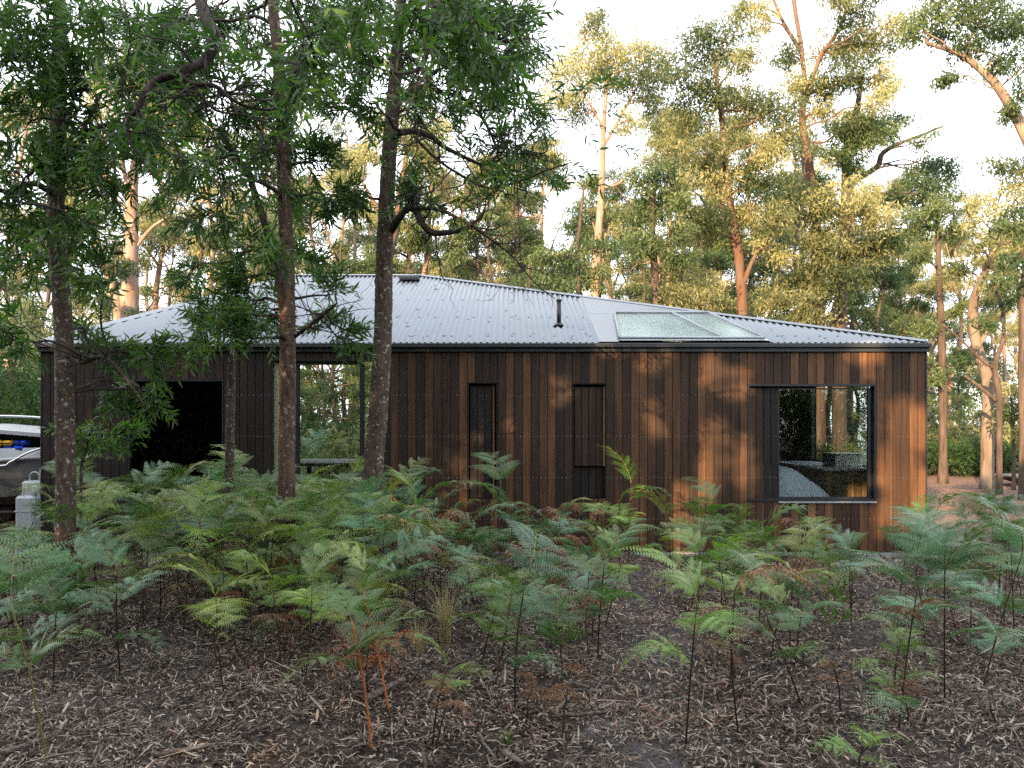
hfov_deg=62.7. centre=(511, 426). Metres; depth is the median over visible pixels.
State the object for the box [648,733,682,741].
fallen branch
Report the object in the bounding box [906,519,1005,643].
bracken fern
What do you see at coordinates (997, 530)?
bracken fern
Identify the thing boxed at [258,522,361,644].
bracken fern
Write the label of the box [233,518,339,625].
bracken fern
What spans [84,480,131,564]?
bracken fern
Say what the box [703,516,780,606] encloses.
bracken fern
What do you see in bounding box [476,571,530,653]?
bracken fern
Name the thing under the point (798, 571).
bracken fern
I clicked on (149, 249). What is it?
eucalyptus tree
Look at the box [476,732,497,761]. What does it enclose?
fallen branch
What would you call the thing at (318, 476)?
bracken fern
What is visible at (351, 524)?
bracken fern
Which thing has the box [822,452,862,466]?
storage box
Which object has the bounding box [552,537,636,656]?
bracken fern
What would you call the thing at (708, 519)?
bracken fern
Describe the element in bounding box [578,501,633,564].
bracken fern
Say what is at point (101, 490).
bracken fern
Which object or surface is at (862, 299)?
eucalyptus tree
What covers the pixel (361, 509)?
bracken fern
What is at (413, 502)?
bracken fern
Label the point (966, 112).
sky
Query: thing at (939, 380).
eucalyptus tree
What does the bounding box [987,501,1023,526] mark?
bracken fern
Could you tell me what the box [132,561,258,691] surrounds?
bracken fern
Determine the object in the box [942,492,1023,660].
bracken fern
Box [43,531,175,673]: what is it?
bracken fern
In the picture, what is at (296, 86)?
wattle tree
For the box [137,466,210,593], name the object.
bracken fern
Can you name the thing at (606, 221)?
eucalyptus tree
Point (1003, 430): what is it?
shrub
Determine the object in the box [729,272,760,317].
eucalyptus tree
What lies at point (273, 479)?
bracken fern
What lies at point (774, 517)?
bracken fern
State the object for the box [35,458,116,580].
bracken fern
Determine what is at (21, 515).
gas cylinder
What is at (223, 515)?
bracken fern
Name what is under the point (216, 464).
bracken fern
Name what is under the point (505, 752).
fallen branch
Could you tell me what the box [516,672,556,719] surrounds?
bracken fern
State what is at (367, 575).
bracken fern
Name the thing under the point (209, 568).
bracken fern
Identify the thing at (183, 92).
wattle tree
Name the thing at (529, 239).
eucalyptus tree
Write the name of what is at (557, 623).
bracken fern
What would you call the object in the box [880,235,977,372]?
eucalyptus tree
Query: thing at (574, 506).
bracken fern
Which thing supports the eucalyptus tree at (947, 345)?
on the ground
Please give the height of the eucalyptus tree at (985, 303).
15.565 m
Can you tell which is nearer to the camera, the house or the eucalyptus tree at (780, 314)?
the house
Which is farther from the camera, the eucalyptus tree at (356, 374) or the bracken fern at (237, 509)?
the eucalyptus tree at (356, 374)
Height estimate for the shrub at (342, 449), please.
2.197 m
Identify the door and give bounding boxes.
[295,361,364,536]
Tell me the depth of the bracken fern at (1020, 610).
6.81 m
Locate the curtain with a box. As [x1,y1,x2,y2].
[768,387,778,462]
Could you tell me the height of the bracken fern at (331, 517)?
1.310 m
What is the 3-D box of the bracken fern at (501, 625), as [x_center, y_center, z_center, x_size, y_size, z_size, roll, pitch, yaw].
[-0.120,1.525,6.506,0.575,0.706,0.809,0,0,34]
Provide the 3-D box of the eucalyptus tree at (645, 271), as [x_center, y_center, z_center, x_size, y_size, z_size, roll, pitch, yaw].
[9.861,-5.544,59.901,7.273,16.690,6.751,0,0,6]
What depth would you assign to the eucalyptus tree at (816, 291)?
30.05 m
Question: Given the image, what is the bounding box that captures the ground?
[0,465,1023,767]
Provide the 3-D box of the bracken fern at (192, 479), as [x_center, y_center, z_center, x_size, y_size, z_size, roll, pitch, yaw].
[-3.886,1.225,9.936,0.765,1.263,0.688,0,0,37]
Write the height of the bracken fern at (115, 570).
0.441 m
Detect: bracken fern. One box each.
[0,531,110,761]
[0,541,38,630]
[0,553,39,636]
[0,559,46,618]
[0,566,84,664]
[1,508,54,588]
[1,523,54,600]
[1,545,110,655]
[2,570,99,683]
[6,487,101,554]
[17,526,126,627]
[19,460,96,519]
[19,554,116,639]
[20,500,137,633]
[28,546,120,640]
[35,453,108,529]
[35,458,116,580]
[38,499,137,612]
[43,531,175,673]
[51,482,133,605]
[55,479,148,619]
[76,472,119,575]
[83,483,145,579]
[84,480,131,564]
[84,498,193,623]
[89,510,197,631]
[98,558,130,585]
[100,471,190,591]
[101,460,181,577]
[107,485,193,605]
[109,488,211,619]
[112,473,174,569]
[113,492,193,610]
[114,469,171,566]
[120,495,217,605]
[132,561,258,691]
[133,485,230,626]
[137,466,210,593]
[139,460,216,574]
[148,550,274,667]
[151,482,234,597]
[155,485,199,573]
[157,491,248,635]
[160,475,213,580]
[167,466,235,566]
[171,501,242,598]
[174,476,256,636]
[175,488,256,625]
[175,540,271,655]
[180,507,242,611]
[186,463,244,565]
[193,495,262,596]
[195,524,311,646]
[197,461,244,570]
[199,461,253,558]
[203,478,281,597]
[206,444,264,574]
[208,494,303,625]
[210,477,247,589]
[210,497,323,635]
[214,549,316,671]
[218,472,316,599]
[220,467,308,608]
[223,487,287,607]
[224,481,275,593]
[226,497,266,589]
[233,476,277,585]
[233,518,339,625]
[236,479,272,533]
[236,485,322,586]
[245,483,316,543]
[246,480,316,569]
[248,473,305,535]
[248,529,345,658]
[257,501,305,575]
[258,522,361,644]
[259,490,342,612]
[262,464,344,612]
[262,465,303,537]
[269,540,353,641]
[270,528,366,678]
[272,478,370,588]
[275,582,404,752]
[285,497,363,623]
[293,479,360,593]
[295,474,317,523]
[295,484,340,589]
[296,473,344,566]
[299,481,356,592]
[299,541,410,669]
[300,429,331,483]
[300,433,353,494]
[300,476,335,559]
[301,487,387,616]
[309,464,363,507]
[312,476,388,596]
[312,480,357,585]
[316,479,361,585]
[318,473,362,590]
[318,549,445,711]
[319,477,397,586]
[322,479,372,598]
[324,610,356,656]
[326,539,416,631]
[329,472,413,621]
[331,490,420,611]
[331,622,408,692]
[335,479,400,605]
[338,450,385,486]
[338,488,362,542]
[339,478,446,604]
[349,501,399,593]
[349,503,442,631]
[349,526,456,662]
[361,514,444,623]
[365,505,410,595]
[374,621,421,680]
[376,463,440,622]
[382,475,432,594]
[384,465,443,581]
[387,471,459,558]
[387,488,466,604]
[389,469,446,555]
[391,457,448,588]
[394,480,470,614]
[398,633,493,746]
[405,519,468,601]
[406,504,445,608]
[407,511,472,601]
[411,678,473,754]
[419,508,476,592]
[429,511,492,586]
[431,498,478,575]
[440,509,505,565]
[440,518,578,712]
[440,584,543,661]
[442,500,528,600]
[442,545,498,612]
[448,557,533,639]
[454,553,579,684]
[456,452,536,590]
[464,482,545,582]
[469,541,537,620]
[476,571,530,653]
[492,511,554,586]
[510,497,589,599]
[510,548,574,628]
[511,566,587,647]
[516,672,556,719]
[531,589,607,697]
[532,507,581,584]
[535,683,581,736]
[536,547,571,648]
[547,526,624,616]
[548,502,582,561]
[551,558,626,638]
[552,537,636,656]
[558,523,666,658]
[568,510,613,570]
[576,525,643,625]
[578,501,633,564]
[590,484,657,568]
[595,445,670,585]
[607,542,750,747]
[631,488,697,571]
[648,527,743,620]
[651,520,737,605]
[654,497,731,581]
[667,532,793,676]
[680,477,744,577]
[683,516,751,579]
[686,564,816,732]
[688,529,751,616]
[702,535,826,706]
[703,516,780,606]
[703,625,758,687]
[709,503,765,574]
[712,519,805,630]
[723,516,840,659]
[728,502,816,576]
[740,554,811,630]
[751,537,850,621]
[752,516,802,608]
[763,569,853,664]
[774,557,822,645]
[780,505,837,596]
[799,538,859,621]
[800,521,881,634]
[806,721,905,767]
[810,660,862,715]
[812,531,890,610]
[827,510,1003,730]
[849,614,948,692]
[858,524,944,647]
[867,540,970,658]
[869,509,1023,703]
[870,678,932,726]
[878,504,964,596]
[886,491,954,584]
[900,493,978,568]
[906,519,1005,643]
[927,522,1023,647]
[936,501,988,573]
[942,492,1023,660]
[942,515,1023,687]
[947,491,1023,615]
[955,495,1023,623]
[956,494,1023,609]
[962,494,1022,581]
[970,488,1023,598]
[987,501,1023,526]
[995,554,1023,621]
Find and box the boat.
[0,415,39,504]
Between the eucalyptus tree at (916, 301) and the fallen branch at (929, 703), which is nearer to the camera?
the fallen branch at (929, 703)
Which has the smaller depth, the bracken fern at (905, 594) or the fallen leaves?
the bracken fern at (905, 594)
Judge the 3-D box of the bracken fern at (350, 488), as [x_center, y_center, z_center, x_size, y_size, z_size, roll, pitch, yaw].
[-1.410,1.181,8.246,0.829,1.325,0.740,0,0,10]
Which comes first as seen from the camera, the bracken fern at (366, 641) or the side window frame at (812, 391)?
the bracken fern at (366, 641)
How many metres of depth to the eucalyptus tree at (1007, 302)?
22.94 m
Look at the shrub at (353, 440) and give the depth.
22.62 m
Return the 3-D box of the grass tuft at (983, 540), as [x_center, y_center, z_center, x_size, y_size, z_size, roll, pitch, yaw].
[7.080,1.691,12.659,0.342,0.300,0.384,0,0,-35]
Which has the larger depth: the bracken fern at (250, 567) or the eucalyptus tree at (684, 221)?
the eucalyptus tree at (684, 221)
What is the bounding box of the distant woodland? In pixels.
[2,295,1017,445]
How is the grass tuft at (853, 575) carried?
on the ground
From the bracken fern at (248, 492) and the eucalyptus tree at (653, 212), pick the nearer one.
the bracken fern at (248, 492)
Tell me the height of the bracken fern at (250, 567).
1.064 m
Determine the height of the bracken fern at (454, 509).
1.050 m
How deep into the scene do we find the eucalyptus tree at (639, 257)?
47.31 m
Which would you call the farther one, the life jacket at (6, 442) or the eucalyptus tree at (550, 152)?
the eucalyptus tree at (550, 152)
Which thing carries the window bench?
on the house
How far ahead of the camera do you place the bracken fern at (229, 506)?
8.75 m
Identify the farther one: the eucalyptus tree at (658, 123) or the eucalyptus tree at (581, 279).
the eucalyptus tree at (658, 123)
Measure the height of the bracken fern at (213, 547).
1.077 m
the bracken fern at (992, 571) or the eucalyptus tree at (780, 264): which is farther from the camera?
the eucalyptus tree at (780, 264)
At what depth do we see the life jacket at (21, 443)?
13.36 m
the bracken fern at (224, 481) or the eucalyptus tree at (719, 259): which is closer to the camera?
the bracken fern at (224, 481)
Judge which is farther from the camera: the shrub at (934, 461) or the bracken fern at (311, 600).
the shrub at (934, 461)
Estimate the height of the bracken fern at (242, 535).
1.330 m
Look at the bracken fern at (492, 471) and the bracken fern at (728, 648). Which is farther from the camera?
the bracken fern at (492, 471)
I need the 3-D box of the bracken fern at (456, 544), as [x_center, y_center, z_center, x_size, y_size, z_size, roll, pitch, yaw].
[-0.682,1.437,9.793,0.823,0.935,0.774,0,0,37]
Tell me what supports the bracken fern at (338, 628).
on the ground
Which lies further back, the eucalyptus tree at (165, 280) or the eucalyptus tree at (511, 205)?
the eucalyptus tree at (511, 205)
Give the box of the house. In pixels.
[34,274,931,557]
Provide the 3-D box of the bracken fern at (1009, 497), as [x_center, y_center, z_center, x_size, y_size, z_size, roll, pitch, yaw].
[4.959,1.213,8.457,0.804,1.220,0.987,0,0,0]
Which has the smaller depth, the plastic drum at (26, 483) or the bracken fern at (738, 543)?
the bracken fern at (738, 543)
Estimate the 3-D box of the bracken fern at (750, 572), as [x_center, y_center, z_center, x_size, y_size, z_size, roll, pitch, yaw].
[1.419,1.360,4.947,0.745,1.112,0.546,0,0,0]
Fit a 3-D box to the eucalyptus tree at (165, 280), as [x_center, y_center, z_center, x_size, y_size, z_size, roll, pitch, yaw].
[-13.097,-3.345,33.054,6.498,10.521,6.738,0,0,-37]
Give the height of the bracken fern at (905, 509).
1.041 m
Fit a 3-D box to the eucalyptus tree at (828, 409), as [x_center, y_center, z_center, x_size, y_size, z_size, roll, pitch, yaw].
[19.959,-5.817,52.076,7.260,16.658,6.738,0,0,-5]
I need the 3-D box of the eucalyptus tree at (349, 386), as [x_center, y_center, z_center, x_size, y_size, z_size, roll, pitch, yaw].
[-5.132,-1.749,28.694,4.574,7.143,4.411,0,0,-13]
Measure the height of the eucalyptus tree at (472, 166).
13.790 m
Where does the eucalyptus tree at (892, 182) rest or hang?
on the ground
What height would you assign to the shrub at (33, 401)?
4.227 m
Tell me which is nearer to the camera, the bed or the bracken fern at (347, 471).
the bracken fern at (347, 471)
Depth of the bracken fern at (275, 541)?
8.47 m
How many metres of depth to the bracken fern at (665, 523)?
9.79 m
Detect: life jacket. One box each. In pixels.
[0,440,14,445]
[3,446,26,450]
[13,441,30,445]
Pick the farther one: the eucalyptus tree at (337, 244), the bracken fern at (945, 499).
the eucalyptus tree at (337, 244)
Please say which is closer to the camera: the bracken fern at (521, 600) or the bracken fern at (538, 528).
the bracken fern at (521, 600)
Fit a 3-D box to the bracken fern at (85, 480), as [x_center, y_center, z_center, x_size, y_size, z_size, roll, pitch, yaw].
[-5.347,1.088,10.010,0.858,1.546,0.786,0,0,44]
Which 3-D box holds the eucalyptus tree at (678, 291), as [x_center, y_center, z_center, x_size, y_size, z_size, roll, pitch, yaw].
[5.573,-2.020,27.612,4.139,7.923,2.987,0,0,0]
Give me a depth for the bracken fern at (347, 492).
8.90 m
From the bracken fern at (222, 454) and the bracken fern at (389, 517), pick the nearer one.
the bracken fern at (389, 517)
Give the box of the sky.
[0,0,1023,454]
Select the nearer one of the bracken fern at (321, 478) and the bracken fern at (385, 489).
the bracken fern at (385, 489)
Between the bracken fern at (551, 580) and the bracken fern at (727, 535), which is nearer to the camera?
the bracken fern at (551, 580)
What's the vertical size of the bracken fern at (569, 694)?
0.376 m
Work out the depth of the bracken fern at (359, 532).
8.03 m
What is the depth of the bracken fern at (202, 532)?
7.18 m
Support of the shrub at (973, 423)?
on the ground
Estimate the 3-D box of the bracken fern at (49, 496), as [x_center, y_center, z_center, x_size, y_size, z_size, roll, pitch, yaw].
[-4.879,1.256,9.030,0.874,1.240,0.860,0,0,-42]
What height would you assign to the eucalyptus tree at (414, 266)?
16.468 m
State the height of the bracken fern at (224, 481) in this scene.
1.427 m
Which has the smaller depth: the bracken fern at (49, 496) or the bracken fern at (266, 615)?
the bracken fern at (266, 615)
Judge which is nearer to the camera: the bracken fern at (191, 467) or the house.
the bracken fern at (191, 467)
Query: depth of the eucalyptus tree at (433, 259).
46.53 m
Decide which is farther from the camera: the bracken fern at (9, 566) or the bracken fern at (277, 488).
the bracken fern at (277, 488)
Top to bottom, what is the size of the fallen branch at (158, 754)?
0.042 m
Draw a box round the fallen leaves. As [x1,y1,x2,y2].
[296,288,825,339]
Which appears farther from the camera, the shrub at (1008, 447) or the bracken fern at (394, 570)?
the shrub at (1008, 447)
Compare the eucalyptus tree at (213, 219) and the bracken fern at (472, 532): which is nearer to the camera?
the bracken fern at (472, 532)
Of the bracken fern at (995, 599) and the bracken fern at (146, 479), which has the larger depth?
the bracken fern at (146, 479)
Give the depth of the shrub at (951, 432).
34.66 m
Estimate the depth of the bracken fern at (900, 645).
5.74 m
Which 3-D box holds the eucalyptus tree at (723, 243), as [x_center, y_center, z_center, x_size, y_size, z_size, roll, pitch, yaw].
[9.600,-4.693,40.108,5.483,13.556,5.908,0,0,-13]
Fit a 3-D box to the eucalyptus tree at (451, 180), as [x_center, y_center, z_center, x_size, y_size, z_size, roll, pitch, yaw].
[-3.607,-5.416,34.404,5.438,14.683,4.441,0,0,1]
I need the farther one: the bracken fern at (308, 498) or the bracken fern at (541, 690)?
the bracken fern at (308, 498)
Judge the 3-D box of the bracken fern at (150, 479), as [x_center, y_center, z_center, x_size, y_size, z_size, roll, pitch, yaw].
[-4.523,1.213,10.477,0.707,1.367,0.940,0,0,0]
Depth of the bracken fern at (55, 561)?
6.81 m
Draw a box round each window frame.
[128,380,223,514]
[747,384,876,500]
[811,387,866,466]
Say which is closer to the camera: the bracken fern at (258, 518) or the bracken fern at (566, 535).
the bracken fern at (258, 518)
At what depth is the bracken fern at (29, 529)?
8.54 m
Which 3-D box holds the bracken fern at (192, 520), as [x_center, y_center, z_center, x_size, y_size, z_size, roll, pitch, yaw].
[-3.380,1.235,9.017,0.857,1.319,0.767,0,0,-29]
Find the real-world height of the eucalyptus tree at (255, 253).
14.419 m
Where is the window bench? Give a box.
[779,461,866,496]
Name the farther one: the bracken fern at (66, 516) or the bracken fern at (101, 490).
the bracken fern at (101, 490)
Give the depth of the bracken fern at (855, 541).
8.32 m
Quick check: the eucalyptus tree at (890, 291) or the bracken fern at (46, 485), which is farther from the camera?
the eucalyptus tree at (890, 291)
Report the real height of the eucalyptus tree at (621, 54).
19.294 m
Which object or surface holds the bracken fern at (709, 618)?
on the ground
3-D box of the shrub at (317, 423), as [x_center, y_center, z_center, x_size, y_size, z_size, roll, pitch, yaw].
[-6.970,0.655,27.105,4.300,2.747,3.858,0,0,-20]
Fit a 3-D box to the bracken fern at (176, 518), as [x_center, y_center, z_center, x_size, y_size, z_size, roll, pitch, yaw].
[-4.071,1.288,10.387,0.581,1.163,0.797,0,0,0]
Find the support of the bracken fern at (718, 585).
on the ground
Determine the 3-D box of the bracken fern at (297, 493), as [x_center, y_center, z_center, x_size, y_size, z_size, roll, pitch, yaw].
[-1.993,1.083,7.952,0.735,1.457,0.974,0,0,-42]
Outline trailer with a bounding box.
[0,504,15,528]
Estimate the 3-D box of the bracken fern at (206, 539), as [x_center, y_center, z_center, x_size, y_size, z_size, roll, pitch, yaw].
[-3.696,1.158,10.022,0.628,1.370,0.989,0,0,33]
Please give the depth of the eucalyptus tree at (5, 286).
23.33 m
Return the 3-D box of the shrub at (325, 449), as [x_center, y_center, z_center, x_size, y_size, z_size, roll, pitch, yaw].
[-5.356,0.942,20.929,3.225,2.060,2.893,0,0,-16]
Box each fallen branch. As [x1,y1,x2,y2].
[0,611,111,624]
[0,734,51,756]
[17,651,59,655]
[153,743,213,758]
[364,678,405,701]
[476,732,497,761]
[477,675,545,687]
[499,747,523,765]
[554,709,622,717]
[570,688,609,691]
[644,719,663,744]
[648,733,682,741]
[734,673,768,684]
[787,703,820,729]
[908,693,964,710]
[1009,722,1023,731]
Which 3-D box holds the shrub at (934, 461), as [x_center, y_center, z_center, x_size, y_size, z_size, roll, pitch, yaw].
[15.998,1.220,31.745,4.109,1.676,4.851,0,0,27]
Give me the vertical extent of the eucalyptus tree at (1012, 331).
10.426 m
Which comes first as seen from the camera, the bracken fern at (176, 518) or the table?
the bracken fern at (176, 518)
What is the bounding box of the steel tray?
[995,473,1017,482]
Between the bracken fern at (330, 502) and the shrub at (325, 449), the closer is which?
the bracken fern at (330, 502)
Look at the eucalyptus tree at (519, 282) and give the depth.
27.88 m
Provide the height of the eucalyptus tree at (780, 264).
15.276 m
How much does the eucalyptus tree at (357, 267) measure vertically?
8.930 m
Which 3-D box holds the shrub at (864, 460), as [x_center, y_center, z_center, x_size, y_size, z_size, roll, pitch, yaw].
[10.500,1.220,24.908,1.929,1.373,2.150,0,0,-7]
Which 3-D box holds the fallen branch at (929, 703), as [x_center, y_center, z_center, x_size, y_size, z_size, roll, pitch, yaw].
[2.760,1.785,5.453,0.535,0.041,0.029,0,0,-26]
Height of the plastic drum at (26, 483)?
1.189 m
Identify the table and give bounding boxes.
[300,459,359,476]
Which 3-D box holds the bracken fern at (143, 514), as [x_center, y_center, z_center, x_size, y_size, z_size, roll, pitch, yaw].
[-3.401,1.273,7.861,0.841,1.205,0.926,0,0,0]
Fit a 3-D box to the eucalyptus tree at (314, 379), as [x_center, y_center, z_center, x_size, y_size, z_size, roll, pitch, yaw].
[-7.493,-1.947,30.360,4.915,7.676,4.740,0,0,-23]
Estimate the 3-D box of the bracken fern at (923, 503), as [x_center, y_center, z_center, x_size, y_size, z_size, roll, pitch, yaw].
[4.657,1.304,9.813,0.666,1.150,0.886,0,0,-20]
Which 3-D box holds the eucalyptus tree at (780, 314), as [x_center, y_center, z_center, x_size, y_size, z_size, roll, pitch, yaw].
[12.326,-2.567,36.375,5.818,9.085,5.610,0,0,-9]
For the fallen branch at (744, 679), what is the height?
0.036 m
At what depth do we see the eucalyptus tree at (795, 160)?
56.78 m
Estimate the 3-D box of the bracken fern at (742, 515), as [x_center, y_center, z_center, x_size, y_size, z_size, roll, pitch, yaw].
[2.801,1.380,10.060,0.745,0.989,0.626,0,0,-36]
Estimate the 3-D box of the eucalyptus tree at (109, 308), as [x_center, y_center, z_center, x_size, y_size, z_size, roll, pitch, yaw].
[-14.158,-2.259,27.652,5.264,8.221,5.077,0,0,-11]
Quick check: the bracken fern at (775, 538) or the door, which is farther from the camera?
the door
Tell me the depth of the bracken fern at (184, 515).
8.64 m
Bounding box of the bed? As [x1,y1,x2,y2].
[770,463,829,497]
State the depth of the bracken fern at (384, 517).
8.58 m
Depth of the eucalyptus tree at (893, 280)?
33.55 m
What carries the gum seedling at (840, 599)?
on the ground
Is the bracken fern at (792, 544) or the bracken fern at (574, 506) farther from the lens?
the bracken fern at (574, 506)
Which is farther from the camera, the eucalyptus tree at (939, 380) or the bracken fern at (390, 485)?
the eucalyptus tree at (939, 380)
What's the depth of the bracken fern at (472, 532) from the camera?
8.85 m
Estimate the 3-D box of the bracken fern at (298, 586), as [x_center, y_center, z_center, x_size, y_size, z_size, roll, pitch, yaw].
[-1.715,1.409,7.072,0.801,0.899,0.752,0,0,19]
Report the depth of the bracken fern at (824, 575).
8.18 m
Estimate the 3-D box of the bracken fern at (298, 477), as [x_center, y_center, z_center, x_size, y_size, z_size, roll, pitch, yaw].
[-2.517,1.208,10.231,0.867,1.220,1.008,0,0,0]
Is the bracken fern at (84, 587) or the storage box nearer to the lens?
the bracken fern at (84, 587)
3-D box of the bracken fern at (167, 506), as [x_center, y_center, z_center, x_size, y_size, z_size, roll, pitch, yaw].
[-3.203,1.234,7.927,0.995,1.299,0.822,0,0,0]
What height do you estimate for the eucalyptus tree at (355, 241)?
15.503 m
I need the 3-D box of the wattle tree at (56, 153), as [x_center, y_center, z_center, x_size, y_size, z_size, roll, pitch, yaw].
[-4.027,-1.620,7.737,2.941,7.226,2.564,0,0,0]
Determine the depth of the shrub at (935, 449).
30.86 m
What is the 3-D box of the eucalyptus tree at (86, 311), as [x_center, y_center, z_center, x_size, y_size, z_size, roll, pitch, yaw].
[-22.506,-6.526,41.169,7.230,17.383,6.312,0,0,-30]
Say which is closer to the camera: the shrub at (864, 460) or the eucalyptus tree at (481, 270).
the shrub at (864, 460)
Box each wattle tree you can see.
[0,0,218,627]
[38,417,148,594]
[74,0,379,606]
[153,283,279,587]
[205,0,540,146]
[308,0,639,599]
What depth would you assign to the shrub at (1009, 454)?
30.55 m
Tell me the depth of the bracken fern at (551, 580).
7.07 m
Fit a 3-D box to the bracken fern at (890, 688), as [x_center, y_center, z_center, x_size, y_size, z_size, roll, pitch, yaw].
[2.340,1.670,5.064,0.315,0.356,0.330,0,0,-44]
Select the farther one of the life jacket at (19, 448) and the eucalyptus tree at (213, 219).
the eucalyptus tree at (213, 219)
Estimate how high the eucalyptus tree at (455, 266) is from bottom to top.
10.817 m
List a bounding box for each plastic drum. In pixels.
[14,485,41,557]
[22,471,39,495]
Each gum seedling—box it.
[817,541,841,634]
[830,571,853,627]
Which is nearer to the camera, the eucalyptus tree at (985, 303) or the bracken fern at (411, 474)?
the bracken fern at (411, 474)
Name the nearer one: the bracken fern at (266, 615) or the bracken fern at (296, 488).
the bracken fern at (266, 615)
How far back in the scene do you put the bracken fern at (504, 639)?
6.10 m
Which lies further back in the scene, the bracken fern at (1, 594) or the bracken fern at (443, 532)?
the bracken fern at (443, 532)
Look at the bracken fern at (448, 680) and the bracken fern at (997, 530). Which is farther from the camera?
the bracken fern at (997, 530)
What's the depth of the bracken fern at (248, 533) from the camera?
9.41 m
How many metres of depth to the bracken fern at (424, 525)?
7.73 m
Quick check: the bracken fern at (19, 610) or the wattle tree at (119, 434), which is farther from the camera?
the wattle tree at (119, 434)
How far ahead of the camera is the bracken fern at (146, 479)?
10.29 m
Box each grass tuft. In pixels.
[403,613,446,654]
[417,573,477,643]
[499,725,517,747]
[798,552,845,594]
[847,559,859,580]
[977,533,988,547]
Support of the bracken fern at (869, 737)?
on the ground
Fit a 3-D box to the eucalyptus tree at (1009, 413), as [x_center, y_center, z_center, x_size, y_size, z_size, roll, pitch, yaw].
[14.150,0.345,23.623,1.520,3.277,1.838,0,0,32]
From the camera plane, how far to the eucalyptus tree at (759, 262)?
43.20 m
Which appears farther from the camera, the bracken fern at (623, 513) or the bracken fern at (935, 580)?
the bracken fern at (623, 513)
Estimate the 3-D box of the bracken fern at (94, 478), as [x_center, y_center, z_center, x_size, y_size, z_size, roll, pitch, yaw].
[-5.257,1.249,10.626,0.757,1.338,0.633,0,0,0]
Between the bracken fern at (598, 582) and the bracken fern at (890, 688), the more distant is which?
the bracken fern at (598, 582)
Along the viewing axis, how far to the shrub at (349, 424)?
24.79 m
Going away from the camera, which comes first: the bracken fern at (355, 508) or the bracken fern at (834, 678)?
the bracken fern at (834, 678)
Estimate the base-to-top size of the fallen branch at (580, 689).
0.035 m
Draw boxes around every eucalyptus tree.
[0,76,112,366]
[0,202,93,421]
[0,255,53,393]
[0,296,77,422]
[3,121,122,371]
[20,168,123,319]
[48,240,154,325]
[67,24,193,318]
[99,113,263,320]
[100,195,194,311]
[102,112,219,309]
[139,204,240,306]
[165,180,250,302]
[207,77,330,282]
[217,223,318,428]
[228,203,302,365]
[241,171,330,281]
[245,176,374,426]
[265,277,329,429]
[295,114,381,420]
[300,242,372,428]
[300,262,370,429]
[300,365,368,445]
[325,140,402,437]
[325,197,408,421]
[337,362,371,430]
[343,79,464,255]
[353,174,451,362]
[372,114,481,280]
[397,243,427,274]
[416,241,485,273]
[429,180,513,282]
[435,153,517,287]
[438,151,534,281]
[443,200,533,287]
[470,254,497,274]
[475,142,575,293]
[481,190,570,292]
[483,134,590,295]
[504,264,549,290]
[505,258,551,289]
[519,187,629,295]
[535,1,685,296]
[552,171,646,297]
[567,158,649,302]
[589,196,677,304]
[602,156,705,304]
[603,101,752,341]
[609,270,677,341]
[619,232,668,340]
[627,245,743,314]
[633,11,824,315]
[646,107,729,341]
[657,106,758,290]
[663,193,764,341]
[670,242,755,341]
[675,116,803,318]
[710,0,917,457]
[723,148,886,391]
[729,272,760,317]
[746,217,825,322]
[751,265,866,443]
[773,116,829,302]
[784,201,867,447]
[800,100,936,451]
[807,82,968,451]
[823,215,948,387]
[826,259,936,442]
[826,265,890,447]
[848,305,964,442]
[849,172,968,346]
[851,258,995,429]
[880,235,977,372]
[890,0,1023,147]
[893,166,983,483]
[903,238,973,463]
[914,182,1002,426]
[927,338,995,470]
[931,147,1023,488]
[942,271,1020,494]
[951,310,1017,408]
[962,225,1022,425]
[963,257,1021,422]
[982,199,1023,499]
[985,380,1018,489]
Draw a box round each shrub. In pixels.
[0,329,39,425]
[0,359,39,425]
[300,404,359,487]
[300,407,340,435]
[300,422,366,481]
[300,424,359,496]
[315,413,367,479]
[336,423,366,477]
[816,439,842,459]
[826,437,866,452]
[838,431,866,461]
[846,447,866,464]
[927,408,1018,469]
[927,411,980,472]
[927,421,978,471]
[927,438,1011,477]
[927,439,979,475]
[928,441,1018,475]
[928,444,1018,475]
[932,432,1011,474]
[947,434,1018,472]
[949,416,1018,466]
[995,439,1018,469]
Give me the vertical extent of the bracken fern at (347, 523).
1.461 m
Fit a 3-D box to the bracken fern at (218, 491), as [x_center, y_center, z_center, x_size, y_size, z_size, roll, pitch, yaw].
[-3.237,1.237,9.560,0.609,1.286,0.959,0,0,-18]
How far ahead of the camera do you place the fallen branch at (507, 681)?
5.91 m
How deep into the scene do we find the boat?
13.32 m
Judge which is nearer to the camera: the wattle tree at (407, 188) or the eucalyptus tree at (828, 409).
the wattle tree at (407, 188)
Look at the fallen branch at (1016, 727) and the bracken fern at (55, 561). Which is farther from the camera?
the bracken fern at (55, 561)
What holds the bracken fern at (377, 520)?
on the ground
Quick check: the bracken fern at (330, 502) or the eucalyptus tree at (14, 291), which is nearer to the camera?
the bracken fern at (330, 502)
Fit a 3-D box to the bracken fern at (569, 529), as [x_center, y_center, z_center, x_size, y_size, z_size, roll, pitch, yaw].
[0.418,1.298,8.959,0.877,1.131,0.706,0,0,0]
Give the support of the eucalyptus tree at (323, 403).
on the ground
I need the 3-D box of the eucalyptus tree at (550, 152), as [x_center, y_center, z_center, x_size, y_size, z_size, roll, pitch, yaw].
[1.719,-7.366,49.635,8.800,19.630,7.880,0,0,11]
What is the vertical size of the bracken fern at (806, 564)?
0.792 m
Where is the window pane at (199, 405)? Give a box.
[131,383,221,511]

